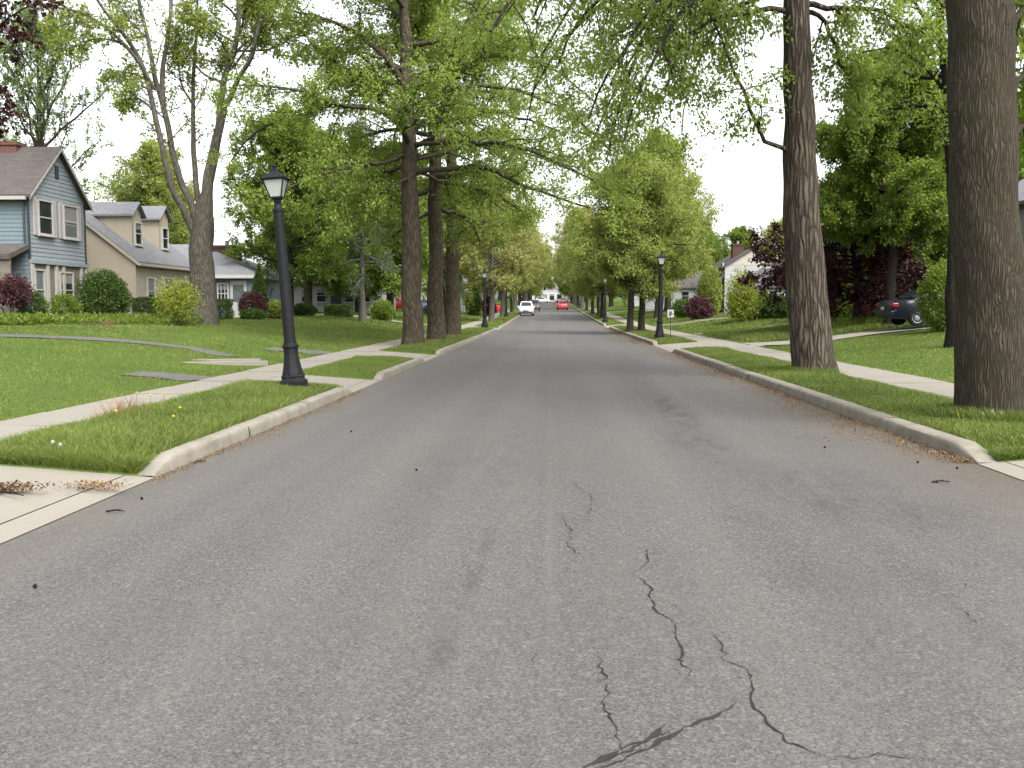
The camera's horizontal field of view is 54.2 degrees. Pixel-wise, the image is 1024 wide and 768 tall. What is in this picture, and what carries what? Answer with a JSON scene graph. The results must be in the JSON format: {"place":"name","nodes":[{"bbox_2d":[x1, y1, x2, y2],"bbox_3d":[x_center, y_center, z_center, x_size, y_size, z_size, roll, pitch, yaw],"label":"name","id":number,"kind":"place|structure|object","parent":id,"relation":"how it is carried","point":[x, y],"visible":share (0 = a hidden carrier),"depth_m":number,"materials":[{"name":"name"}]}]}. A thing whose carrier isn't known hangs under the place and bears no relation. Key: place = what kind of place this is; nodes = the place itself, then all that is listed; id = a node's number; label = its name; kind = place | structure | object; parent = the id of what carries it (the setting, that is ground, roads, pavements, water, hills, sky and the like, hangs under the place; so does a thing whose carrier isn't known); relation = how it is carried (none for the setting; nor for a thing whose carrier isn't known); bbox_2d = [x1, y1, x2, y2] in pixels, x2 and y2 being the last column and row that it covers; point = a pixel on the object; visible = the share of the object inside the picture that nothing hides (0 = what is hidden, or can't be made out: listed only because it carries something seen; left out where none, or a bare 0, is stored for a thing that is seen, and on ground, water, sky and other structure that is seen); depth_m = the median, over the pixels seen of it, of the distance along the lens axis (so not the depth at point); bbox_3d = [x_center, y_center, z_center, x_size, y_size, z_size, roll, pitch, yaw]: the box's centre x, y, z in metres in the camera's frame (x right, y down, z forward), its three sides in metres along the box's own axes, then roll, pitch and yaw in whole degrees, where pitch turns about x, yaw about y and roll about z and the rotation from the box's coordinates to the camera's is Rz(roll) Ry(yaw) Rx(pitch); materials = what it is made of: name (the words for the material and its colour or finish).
{"place":"outdoors","nodes":[
{"label":"outdoors","id":0,"kind":"place"},
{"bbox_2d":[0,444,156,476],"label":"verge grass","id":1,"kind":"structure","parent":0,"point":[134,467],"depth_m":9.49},
{"bbox_2d":[0,334,235,355],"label":"garden path","id":2,"kind":"structure","parent":0,"point":[208,351],"depth_m":28.09,"materials":[{"name":"concrete"}]},
{"bbox_2d":[121,371,210,380],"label":"driveway","id":3,"kind":"structure","parent":0,"point":[181,377],"depth_m":20.85,"materials":[{"name":"concrete"}]},
{"bbox_2d":[0,306,517,439],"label":"sidewalk","id":4,"kind":"structure","parent":0,"point":[32,421],"depth_m":17.13,"materials":[{"name":"concrete"}]},
{"bbox_2d":[0,302,1023,767],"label":"road","id":5,"kind":"structure","parent":0,"point":[462,574],"depth_m":5.70,"materials":[{"name":"asphalt"}]},
{"bbox_2d":[149,391,364,481],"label":"leaf litter","id":6,"kind":"object","parent":5,"relation":"on","point":[274,428],"visible":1,"depth_m":12.38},
{"bbox_2d":[582,721,676,767],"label":"road crack","id":7,"kind":"object","parent":5,"relation":"on","point":[605,757],"visible":1,"depth_m":3.59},
{"bbox_2d":[595,702,735,767],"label":"road crack","id":8,"kind":"object","parent":5,"relation":"on","point":[657,741],"visible":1,"depth_m":3.74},
{"bbox_2d":[638,352,973,463],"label":"leaf litter","id":9,"kind":"object","parent":5,"relation":"on","point":[960,459],"visible":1,"depth_m":13.91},
{"bbox_2d":[706,629,953,765],"bbox_3d":[1.060,1.284,4.159,0.453,0.001,1.603,-2,5,-22],"label":"road crack","id":10,"kind":"object","parent":5,"relation":"on","point":[754,707],"visible":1,"depth_m":3.91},
{"bbox_2d":[979,460,1023,479],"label":"driveway apron","id":11,"kind":"object","parent":5,"relation":"on","point":[1010,470],"visible":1,"depth_m":9.93,"materials":[{"name":"concrete"}]},
{"bbox_2d":[0,298,1023,479],"bbox_3d":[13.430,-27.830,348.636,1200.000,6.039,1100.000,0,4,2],"label":"ground","id":12,"kind":"structure","parent":0,"point":[618,307],"depth_m":24.60,"materials":[{"name":"plant"}]},
{"bbox_2d":[0,270,35,312],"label":"burgundy shrub","id":13,"kind":"object","parent":12,"relation":"on","point":[17,292],"visible":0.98,"depth_m":37.92,"materials":[{"name":"purple plant"}]},
{"bbox_2d":[14,290,50,314],"bbox_3d":[-18.782,-3.004,39.086,1.304,1.436,1.347,0,4,2],"label":"clipped shrub","id":14,"kind":"object","parent":12,"relation":"on","point":[43,307],"visible":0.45,"depth_m":38.96,"materials":[{"name":"green plant"}]},
{"bbox_2d":[0,0,65,141],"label":"crimson tree","id":15,"kind":"object","parent":12,"relation":"on","point":[15,33],"visible":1,"depth_m":23.69,"materials":[{"name":"purple plant"}]},
{"bbox_2d":[0,311,67,325],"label":"garden ground cover","id":16,"kind":"object","parent":12,"relation":"on","point":[15,318],"visible":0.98,"depth_m":35.67,"materials":[{"name":"green plant"}]},
{"bbox_2d":[0,135,92,317],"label":"gabled house","id":17,"kind":"structure","parent":12,"relation":"on","point":[45,203],"depth_m":41.84,"materials":[{"name":"blue"}]},
{"bbox_2d":[35,269,46,311],"bbox_3d":[-19.436,-3.857,41.215,0.150,1.755,0.913,0,4,2],"label":"window","id":18,"kind":"structure","parent":17,"relation":"in","point":[40,279],"depth_m":41.28,"materials":[{"name":"white paint"}]},
{"bbox_2d":[37,198,55,237],"bbox_3d":[-19.415,-6.899,41.657,0.150,1.515,1.328,0,4,2],"label":"window","id":19,"kind":"structure","parent":17,"relation":"in","point":[45,212],"depth_m":41.68,"materials":[{"name":"paint"}]},
{"bbox_2d":[59,271,74,309],"bbox_3d":[-19.348,-4.051,43.505,0.150,1.655,1.322,0,4,2],"label":"window","id":20,"kind":"structure","parent":17,"relation":"in","point":[69,275],"depth_m":43.59,"materials":[{"name":"white paint"}]},
{"bbox_2d":[62,204,80,240],"bbox_3d":[-19.331,-7.065,43.844,0.150,1.515,1.426,0,4,2],"label":"window","id":21,"kind":"structure","parent":17,"relation":"in","point":[70,213],"depth_m":43.85,"materials":[{"name":"paint"}]},
{"bbox_2d":[0,0,128,199],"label":"tall tree","id":22,"kind":"object","parent":12,"relation":"on","point":[41,98],"visible":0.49,"depth_m":63.71,"materials":[{"name":"green plant"}]},
{"bbox_2d":[48,292,84,321],"bbox_3d":[-18.394,-3.139,41.061,1.392,1.377,1.398,0,4,2],"label":"conical shrub","id":23,"kind":"object","parent":12,"relation":"on","point":[63,299],"visible":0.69,"depth_m":40.86,"materials":[{"name":"green plant"}]},
{"bbox_2d":[0,465,154,543],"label":"driveway apron","id":24,"kind":"object","parent":12,"relation":"on","point":[12,506],"visible":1,"depth_m":8.37,"materials":[{"name":"concrete"}]},
{"bbox_2d":[0,480,71,494],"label":"leaf litter","id":25,"kind":"object","parent":24,"relation":"on","point":[10,486],"visible":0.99,"depth_m":8.32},
{"bbox_2d":[58,478,132,491],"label":"leaf litter","id":26,"kind":"object","parent":24,"relation":"on","point":[102,484],"visible":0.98,"depth_m":8.64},
{"bbox_2d":[74,267,133,315],"bbox_3d":[-17.954,-3.886,43.977,2.451,2.517,2.495,0,4,2],"label":"round bush","id":27,"kind":"object","parent":12,"relation":"on","point":[99,282],"visible":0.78,"depth_m":43.52,"materials":[{"name":"green plant"}]},
{"bbox_2d":[61,311,202,324],"bbox_3d":[-15.183,-2.595,40.020,4.609,0.669,4.254,0,4,2],"label":"garden ground cover","id":28,"kind":"object","parent":12,"relation":"on","point":[124,318],"visible":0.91,"depth_m":38.60,"materials":[{"name":"green plant"}]},
{"bbox_2d":[85,201,189,316],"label":"dormer house","id":29,"kind":"structure","parent":12,"relation":"on","point":[133,247],"depth_m":49.12,"materials":[{"name":"beige"}]},
{"bbox_2d":[131,296,161,314],"bbox_3d":[-16.852,-3.406,45.930,1.250,1.278,1.484,0,4,2],"label":"box hedge","id":30,"kind":"object","parent":12,"relation":"on","point":[137,302],"visible":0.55,"depth_m":45.61,"materials":[{"name":"green plant"}]},
{"bbox_2d":[89,136,219,243],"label":"tall tree","id":31,"kind":"object","parent":12,"relation":"on","point":[150,167],"visible":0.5,"depth_m":84.58,"materials":[{"name":"green plant"}]},
{"bbox_2d":[0,378,343,476],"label":"verge grass","id":32,"kind":"structure","parent":12,"relation":"on","point":[153,432],"depth_m":11.68,"materials":[{"name":"plant"}]},
{"bbox_2d":[141,274,204,325],"bbox_3d":[-13.004,-3.225,38.766,2.279,2.094,2.255,0,4,2],"label":"yellow shrub","id":33,"kind":"object","parent":12,"relation":"on","point":[175,297],"visible":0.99,"depth_m":38.67,"materials":[{"name":"green plant"}]},
{"bbox_2d":[21,0,329,324],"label":"maple tree","id":34,"kind":"object","parent":12,"relation":"on","point":[199,220],"visible":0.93,"depth_m":41.81,"materials":[{"name":"green plant"}]},
{"bbox_2d":[0,317,426,420],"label":"lawn grass","id":35,"kind":"structure","parent":12,"relation":"on","point":[347,326],"depth_m":28.98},
{"bbox_2d":[217,298,234,319],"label":"box hedge","id":36,"kind":"object","parent":12,"relation":"on","point":[225,302],"visible":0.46,"depth_m":50.24,"materials":[{"name":"green plant"}]},
{"bbox_2d":[185,358,267,365],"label":"walkway","id":37,"kind":"structure","parent":12,"relation":"on","point":[252,362],"depth_m":25.34,"materials":[{"name":"concrete"}]},
{"bbox_2d":[171,241,295,316],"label":"hip roofed house","id":38,"kind":"structure","parent":12,"relation":"on","point":[235,274],"depth_m":60.82,"materials":[{"name":"white"}]},
{"bbox_2d":[230,281,246,316],"bbox_3d":[-16.512,-5.117,60.407,1.000,2.250,0.065,0,4,2],"label":"door","id":39,"kind":"structure","parent":38,"relation":"in","point":[241,286],"depth_m":60.34,"materials":[{"name":"white paint"}]},
{"bbox_2d":[136,387,352,476],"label":"kerb","id":40,"kind":"structure","parent":12,"relation":"on","point":[169,460],"depth_m":11.80,"materials":[{"name":"concrete"}]},
{"bbox_2d":[236,289,268,316],"bbox_3d":[-14.417,-4.386,55.377,1.784,1.765,1.737,0,4,2],"label":"burgundy shrub","id":41,"kind":"object","parent":12,"relation":"on","point":[254,298],"visible":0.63,"depth_m":55.08,"materials":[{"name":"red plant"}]},
{"bbox_2d":[238,308,268,319],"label":"shrub","id":42,"kind":"object","parent":12,"relation":"on","point":[254,313],"visible":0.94,"depth_m":52.07,"materials":[{"name":"green plant"}]},
{"bbox_2d":[231,259,278,305],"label":"conical conifer","id":43,"kind":"object","parent":12,"relation":"on","point":[258,281],"visible":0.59,"depth_m":58.16,"materials":[{"name":"green plant"}]},
{"bbox_2d":[260,164,308,387],"bbox_3d":[-3.943,-1.775,17.339,0.481,4.053,0.481,-4,4,3],"label":"street lamp","id":44,"kind":"object","parent":12,"relation":"on","point":[275,181],"visible":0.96,"depth_m":17.27,"materials":[{"name":"metal"}]},
{"bbox_2d":[234,112,369,303],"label":"tall tree","id":45,"kind":"object","parent":12,"relation":"on","point":[320,279],"visible":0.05,"depth_m":82.05,"materials":[{"name":"green plant"}]},
{"bbox_2d":[219,99,388,315],"bbox_3d":[-12.807,-10.793,61.821,9.665,13.606,10.562,2,5,29],"label":"round maple","id":46,"kind":"object","parent":12,"relation":"on","point":[302,262],"visible":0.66,"depth_m":60.50,"materials":[{"name":"green plant"}]},
{"bbox_2d":[294,302,318,315],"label":"shrub","id":47,"kind":"object","parent":12,"relation":"on","point":[304,309],"visible":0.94,"depth_m":65.99,"materials":[{"name":"green plant"}]},
{"bbox_2d":[264,375,378,391],"bbox_3d":[-3.965,-0.034,20.474,2.050,0.147,3.088,0,4,2],"label":"driveway apron","id":48,"kind":"object","parent":12,"relation":"on","point":[347,382],"visible":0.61,"depth_m":20.98,"materials":[{"name":"concrete"}]},
{"bbox_2d":[323,304,354,317],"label":"box hedge","id":49,"kind":"object","parent":12,"relation":"on","point":[348,312],"visible":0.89,"depth_m":69.71,"materials":[{"name":"green plant"}]},
{"bbox_2d":[294,276,395,312],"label":"white cottage","id":50,"kind":"structure","parent":12,"relation":"on","point":[320,300],"depth_m":90.33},
{"bbox_2d":[302,355,414,378],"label":"verge grass","id":51,"kind":"structure","parent":12,"relation":"on","point":[360,363],"depth_m":24.34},
{"bbox_2d":[325,119,401,322],"bbox_3d":[-9.856,-10.496,64.417,5.210,13.287,5.181,0,4,2],"label":"tree","id":52,"kind":"object","parent":12,"relation":"on","point":[362,315],"visible":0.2,"depth_m":64.75,"materials":[{"name":"green plant"}]},
{"bbox_2d":[328,135,428,318],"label":"tall tree","id":53,"kind":"object","parent":12,"relation":"on","point":[391,285],"visible":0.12,"depth_m":76.47,"materials":[{"name":"green plant"}]},
{"bbox_2d":[369,298,394,320],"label":"shrub","id":54,"kind":"object","parent":12,"relation":"on","point":[381,306],"visible":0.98,"depth_m":71.84,"materials":[{"name":"green plant"}]},
{"bbox_2d":[294,309,487,331],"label":"lawn grass","id":55,"kind":"structure","parent":12,"relation":"on","point":[399,317],"depth_m":68.80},
{"bbox_2d":[373,358,424,380],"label":"kerb","id":56,"kind":"structure","parent":12,"relation":"on","point":[390,372],"depth_m":24.56,"materials":[{"name":"concrete"}]},
{"bbox_2d":[361,351,439,361],"bbox_3d":[-3.529,-0.894,31.782,2.050,0.148,3.988,0,4,2],"label":"driveway apron","id":57,"kind":"object","parent":12,"relation":"on","point":[409,355],"visible":0.68,"depth_m":32.31,"materials":[{"name":"concrete"}]},
{"bbox_2d":[276,0,546,339],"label":"oak tree","id":58,"kind":"object","parent":12,"relation":"on","point":[436,325],"visible":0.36,"depth_m":44.24,"materials":[{"name":"green plant"}]},
{"bbox_2d":[195,0,665,344],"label":"oak tree","id":59,"kind":"object","parent":12,"relation":"on","point":[404,117],"visible":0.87,"depth_m":36.94,"materials":[{"name":"green plant"}]},
{"bbox_2d":[380,327,493,353],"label":"verge grass","id":60,"kind":"structure","parent":12,"relation":"on","point":[432,345],"depth_m":39.21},
{"bbox_2d":[335,0,553,334],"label":"oak tree","id":61,"kind":"object","parent":12,"relation":"on","point":[452,312],"visible":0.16,"depth_m":50.76,"materials":[{"name":"green plant"}]},
{"bbox_2d":[418,176,500,312],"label":"tall tree","id":62,"kind":"object","parent":12,"relation":"on","point":[468,297],"visible":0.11,"depth_m":97.53,"materials":[{"name":"green plant"}]},
{"bbox_2d":[435,328,496,354],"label":"kerb","id":63,"kind":"structure","parent":12,"relation":"on","point":[444,350],"depth_m":42.01,"materials":[{"name":"concrete"}]},
{"bbox_2d":[464,290,482,315],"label":"tall shrub","id":64,"kind":"object","parent":12,"relation":"on","point":[477,301],"visible":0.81,"depth_m":114.47,"materials":[{"name":"green plant"}]},
{"bbox_2d":[443,179,544,320],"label":"street tree","id":65,"kind":"object","parent":12,"relation":"on","point":[501,280],"visible":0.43,"depth_m":90.67,"materials":[{"name":"green plant"}]},
{"bbox_2d":[463,193,547,315],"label":"street tree","id":66,"kind":"object","parent":12,"relation":"on","point":[516,281],"visible":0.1,"depth_m":112.72,"materials":[{"name":"green plant"}]},
{"bbox_2d":[487,238,536,311],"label":"street tree","id":67,"kind":"object","parent":12,"relation":"on","point":[512,293],"visible":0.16,"depth_m":134.12,"materials":[{"name":"green plant"}]},
{"bbox_2d":[495,228,552,309],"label":"street tree","id":68,"kind":"object","parent":12,"relation":"on","point":[531,283],"visible":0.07,"depth_m":153.84,"materials":[{"name":"green plant"}]},
{"bbox_2d":[554,227,594,313],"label":"street tree","id":69,"kind":"object","parent":12,"relation":"on","point":[579,292],"visible":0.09,"depth_m":123.22,"materials":[{"name":"green plant"}]},
{"bbox_2d":[551,201,600,308],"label":"street tree","id":70,"kind":"object","parent":12,"relation":"on","point":[558,238],"visible":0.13,"depth_m":169.36,"materials":[{"name":"green plant"}]},
{"bbox_2d":[567,236,614,315],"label":"street tree","id":71,"kind":"object","parent":12,"relation":"on","point":[588,292],"visible":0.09,"depth_m":112.06,"materials":[{"name":"green plant"}]},
{"bbox_2d":[557,213,625,317],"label":"street tree","id":72,"kind":"object","parent":12,"relation":"on","point":[597,281],"visible":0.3,"depth_m":102.74,"materials":[{"name":"green plant"}]},
{"bbox_2d":[555,153,709,331],"bbox_3d":[7.268,-8.383,59.254,8.750,10.908,6.984,-1,5,-17],"label":"street tree","id":73,"kind":"object","parent":12,"relation":"on","point":[637,271],"visible":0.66,"depth_m":58.56,"materials":[{"name":"green plant"}]},
{"bbox_2d":[587,145,705,330],"bbox_3d":[7.966,-8.677,60.454,7.200,11.245,9.020,0,4,2],"label":"street tree","id":74,"kind":"object","parent":12,"relation":"on","point":[661,172],"visible":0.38,"depth_m":58.84,"materials":[{"name":"green plant"}]},
{"bbox_2d":[612,325,696,343],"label":"verge grass","id":75,"kind":"structure","parent":12,"relation":"on","point":[648,334],"depth_m":48.35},
{"bbox_2d":[589,125,721,318],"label":"tall tree","id":76,"kind":"object","parent":12,"relation":"on","point":[667,154],"visible":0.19,"depth_m":95.15,"materials":[{"name":"green plant"}]},
{"bbox_2d":[654,251,665,337],"bbox_3d":[6.796,-3.998,45.802,0.489,4.116,0.489,1,4,2],"label":"street lamp","id":77,"kind":"object","parent":12,"relation":"on","point":[661,258],"visible":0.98,"depth_m":45.73,"materials":[{"name":"metal"}]},
{"bbox_2d":[639,271,704,310],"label":"grey bungalow","id":78,"kind":"object","parent":12,"relation":"on","point":[685,291],"visible":0.16,"depth_m":126.45,"materials":[{"name":"white"}]},
{"bbox_2d":[430,0,947,371],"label":"shade tree","id":79,"kind":"object","parent":12,"relation":"on","point":[811,340],"visible":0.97,"depth_m":21.70,"materials":[{"name":"green plant"}]},
{"bbox_2d":[651,161,727,311],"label":"tall tree","id":80,"kind":"object","parent":12,"relation":"on","point":[667,296],"visible":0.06,"depth_m":112.69,"materials":[{"name":"green plant"}]},
{"bbox_2d":[683,295,714,319],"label":"burgundy shrub","id":81,"kind":"object","parent":12,"relation":"on","point":[702,308],"visible":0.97,"depth_m":82.67,"materials":[{"name":"purple plant"}]},
{"bbox_2d":[673,216,729,270],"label":"tall tree","id":82,"kind":"object","parent":12,"relation":"on","point":[708,242],"visible":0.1,"depth_m":161.04,"materials":[{"name":"green plant"}]},
{"bbox_2d":[691,262,728,314],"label":"tall shrub","id":83,"kind":"object","parent":12,"relation":"on","point":[710,278],"visible":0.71,"depth_m":86.52,"materials":[{"name":"green plant"}]},
{"bbox_2d":[714,224,770,259],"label":"tall tree","id":84,"kind":"object","parent":12,"relation":"on","point":[736,233],"visible":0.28,"depth_m":119.47,"materials":[{"name":"green plant"}]},
{"bbox_2d":[702,241,785,312],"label":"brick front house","id":85,"kind":"structure","parent":12,"relation":"on","point":[738,256],"depth_m":93.72,"materials":[{"name":"white"}]},
{"bbox_2d":[716,265,773,322],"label":"tall shrub","id":86,"kind":"object","parent":12,"relation":"on","point":[743,307],"visible":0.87,"depth_m":66.97,"materials":[{"name":"green plant"}]},
{"bbox_2d":[727,287,770,320],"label":"tall shrub","id":87,"kind":"object","parent":12,"relation":"on","point":[759,301],"visible":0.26,"depth_m":68.32,"materials":[{"name":"green plant"}]},
{"bbox_2d":[507,0,1023,415],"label":"oak tree","id":88,"kind":"object","parent":12,"relation":"on","point":[985,95],"visible":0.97,"depth_m":12.39,"materials":[{"name":"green plant"}]},
{"bbox_2d":[761,293,787,318],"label":"tall shrub","id":89,"kind":"object","parent":12,"relation":"on","point":[772,311],"visible":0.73,"depth_m":67.60,"materials":[{"name":"green plant"}]},
{"bbox_2d":[672,349,997,463],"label":"kerb","id":90,"kind":"structure","parent":12,"relation":"on","point":[970,450],"depth_m":13.83,"materials":[{"name":"concrete"}]},
{"bbox_2d":[736,167,943,320],"bbox_3d":[15.597,-6.189,46.210,10.105,7.397,8.897,0,4,2],"label":"crimson maple","id":91,"kind":"object","parent":12,"relation":"on","point":[862,298],"visible":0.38,"depth_m":45.70,"materials":[{"name":"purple plant"}]},
{"bbox_2d":[681,346,1023,462],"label":"verge grass","id":92,"kind":"structure","parent":12,"relation":"on","point":[900,401],"depth_m":15.69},
{"bbox_2d":[831,314,907,327],"bbox_3d":[17.734,-2.776,45.266,7.212,1.030,2.297,0,4,2],"label":"garden ground cover","id":93,"kind":"object","parent":12,"relation":"on","point":[837,322],"visible":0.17,"depth_m":44.77,"materials":[{"name":"green plant"}]},
{"bbox_2d":[815,30,948,327],"bbox_3d":[15.818,-8.357,42.025,7.889,12.385,7.789,3,5,32],"label":"dense maple","id":94,"kind":"object","parent":12,"relation":"on","point":[912,157],"visible":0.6,"depth_m":40.74,"materials":[{"name":"green plant"}]},
{"bbox_2d":[847,127,948,289],"bbox_3d":[23.599,-9.671,59.522,7.562,12.021,8.540,0,4,6],"label":"tall tree","id":95,"kind":"object","parent":12,"relation":"on","point":[932,252],"visible":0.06,"depth_m":58.22,"materials":[{"name":"green plant"}]},
{"bbox_2d":[897,253,946,332],"bbox_3d":[15.441,-3.246,35.942,2.432,2.930,2.149,4,6,42],"label":"dense evergreen","id":96,"kind":"object","parent":12,"relation":"on","point":[935,278],"visible":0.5,"depth_m":35.59,"materials":[{"name":"green plant"}]},
{"bbox_2d":[834,0,1023,347],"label":"forked tree","id":97,"kind":"object","parent":12,"relation":"on","point":[940,101],"visible":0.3,"depth_m":29.27,"materials":[{"name":"green plant"}]},
{"bbox_2d":[920,400,1023,422],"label":"verge grass","id":98,"kind":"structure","parent":12,"relation":"on","point":[950,410],"depth_m":12.46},
{"bbox_2d":[978,441,1023,460],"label":"verge grass","id":99,"kind":"structure","parent":12,"relation":"on","point":[1010,451],"depth_m":10.35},
{"bbox_2d":[0,0,1023,298],"label":"sky","id":100,"kind":"structure","parent":0,"point":[748,178],"materials":[{"name":"white"}]},
{"bbox_2d":[613,309,842,331],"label":"lawn grass","id":101,"kind":"structure","parent":0,"point":[697,325],"depth_m":72.68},
{"bbox_2d":[584,305,953,397],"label":"sidewalk","id":102,"kind":"structure","parent":0,"point":[924,384],"depth_m":22.94,"materials":[{"name":"concrete"}]},
{"bbox_2d":[701,318,928,341],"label":"rough grass","id":103,"kind":"structure","parent":0,"point":[774,332],"depth_m":43.64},
{"bbox_2d":[678,321,953,382],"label":"lawn grass","id":104,"kind":"structure","parent":0,"point":[860,338],"depth_m":30.61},
{"bbox_2d":[744,326,928,345],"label":"driveway","id":105,"kind":"structure","parent":0,"point":[842,336],"depth_m":39.38,"materials":[{"name":"concrete"}]},
{"bbox_2d":[874,290,944,325],"bbox_3d":[17.031,-3.039,39.659,4.776,1.430,2.160,0,4,-3],"label":"parked sedan","id":106,"kind":"object","parent":105,"relation":"on","point":[895,311],"visible":0.38,"depth_m":38.82,"materials":[{"name":"blue paint"}]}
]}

